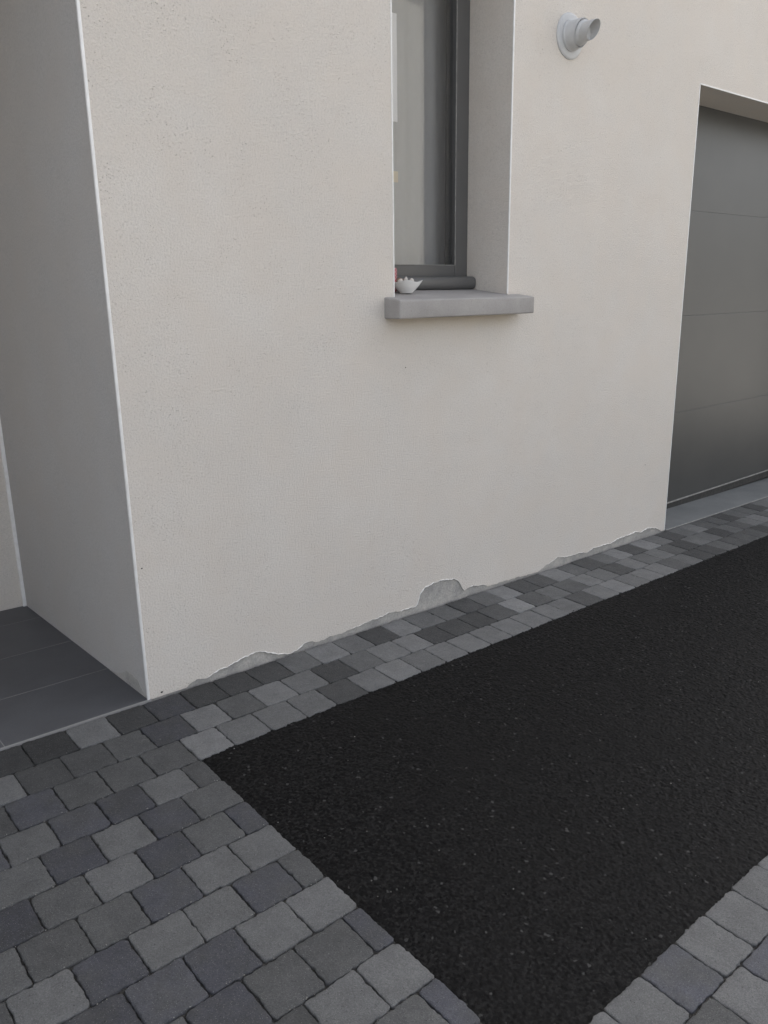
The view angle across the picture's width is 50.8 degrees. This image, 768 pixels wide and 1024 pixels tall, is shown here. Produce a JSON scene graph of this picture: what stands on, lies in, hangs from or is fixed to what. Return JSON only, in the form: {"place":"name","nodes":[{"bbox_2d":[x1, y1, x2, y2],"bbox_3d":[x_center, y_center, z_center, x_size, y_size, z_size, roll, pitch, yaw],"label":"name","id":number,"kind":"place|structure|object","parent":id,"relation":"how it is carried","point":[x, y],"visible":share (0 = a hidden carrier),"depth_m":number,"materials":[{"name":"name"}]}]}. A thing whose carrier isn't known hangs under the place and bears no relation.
{"place":"outdoors","nodes":[
{"label":"outdoors","id":0,"kind":"place"},
{"bbox_2d":[0,498,767,1023],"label":"pavement","id":1,"kind":"structure","parent":0,"point":[724,936],"depth_m":1.94,"materials":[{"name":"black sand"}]},
{"bbox_2d":[4,571,758,1018],"bbox_3d":[0.708,0.628,2.914,4.291,0.161,1.688,-14,20,-39],"label":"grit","id":2,"kind":"object","parent":1,"relation":"on","point":[254,913],"visible":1,"depth_m":1.90,"materials":[{"name":"grey gravel"}]},
{"bbox_2d":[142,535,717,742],"bbox_3d":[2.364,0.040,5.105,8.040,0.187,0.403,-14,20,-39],"label":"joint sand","id":3,"kind":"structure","parent":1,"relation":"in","point":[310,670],"depth_m":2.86,"materials":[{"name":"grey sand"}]},
{"bbox_2d":[590,890,764,1022],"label":"joint sand","id":4,"kind":"structure","parent":1,"relation":"on","point":[699,1007],"depth_m":1.71,"materials":[{"name":"black sand"}]},
{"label":"ground","id":5,"kind":"structure","parent":0,"visible":0},
{"bbox_2d":[0,617,151,750],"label":"floor grout","id":6,"kind":"object","parent":5,"relation":"on","point":[72,726],"visible":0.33,"depth_m":2.59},
{"bbox_2d":[0,606,146,747],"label":"porch floor","id":7,"kind":"structure","parent":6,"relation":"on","point":[40,711],"depth_m":2.84,"materials":[{"name":"tile"}]},
{"bbox_2d":[0,0,767,701],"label":"house","id":8,"kind":"structure","parent":5,"relation":"on","point":[256,408],"depth_m":3.12,"materials":[{"name":"paint"}]},
{"bbox_2d":[394,268,396,291],"bbox_3d":[0.026,-0.933,3.249,0.053,0.093,0.053,-14,20,-39],"label":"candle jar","id":9,"kind":"object","parent":8,"relation":"on","point":[395,277],"visible":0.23,"depth_m":3.23,"materials":[{"name":"clear glass"}]},
{"bbox_2d":[395,280,422,292],"bbox_3d":[0.089,-0.903,3.241,0.119,0.051,0.119,-14,20,-39],"label":"bowl","id":10,"kind":"object","parent":8,"relation":"on","point":[407,286],"visible":0.91,"depth_m":3.20,"materials":[{"name":"white ceramic"}]},
{"bbox_2d":[392,0,475,289],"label":"window","id":11,"kind":"structure","parent":8,"relation":"in","point":[431,38],"depth_m":3.39,"materials":[{"name":"grey glass"}]},
{"bbox_2d":[556,12,600,59],"bbox_3d":[0.837,-2.014,3.393,0.179,0.179,0.144,-14,20,-39],"label":"flue vent","id":12,"kind":"object","parent":8,"relation":"attached to","point":[574,34],"visible":1,"depth_m":3.39,"materials":[{"name":"grey plastic"}]},
{"bbox_2d":[666,105,767,508],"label":"garage door","id":13,"kind":"structure","parent":8,"relation":"in","point":[720,433],"depth_m":5.25,"materials":[{"name":"paint"}]},
{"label":"driveway base","id":14,"kind":"structure","parent":5,"relation":"on","visible":0},
{"bbox_2d":[202,535,767,1023],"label":"driveway asphalt","id":15,"kind":"structure","parent":14,"relation":"on","point":[542,841],"depth_m":2.32,"materials":[{"name":"black asphalt"}]}
]}

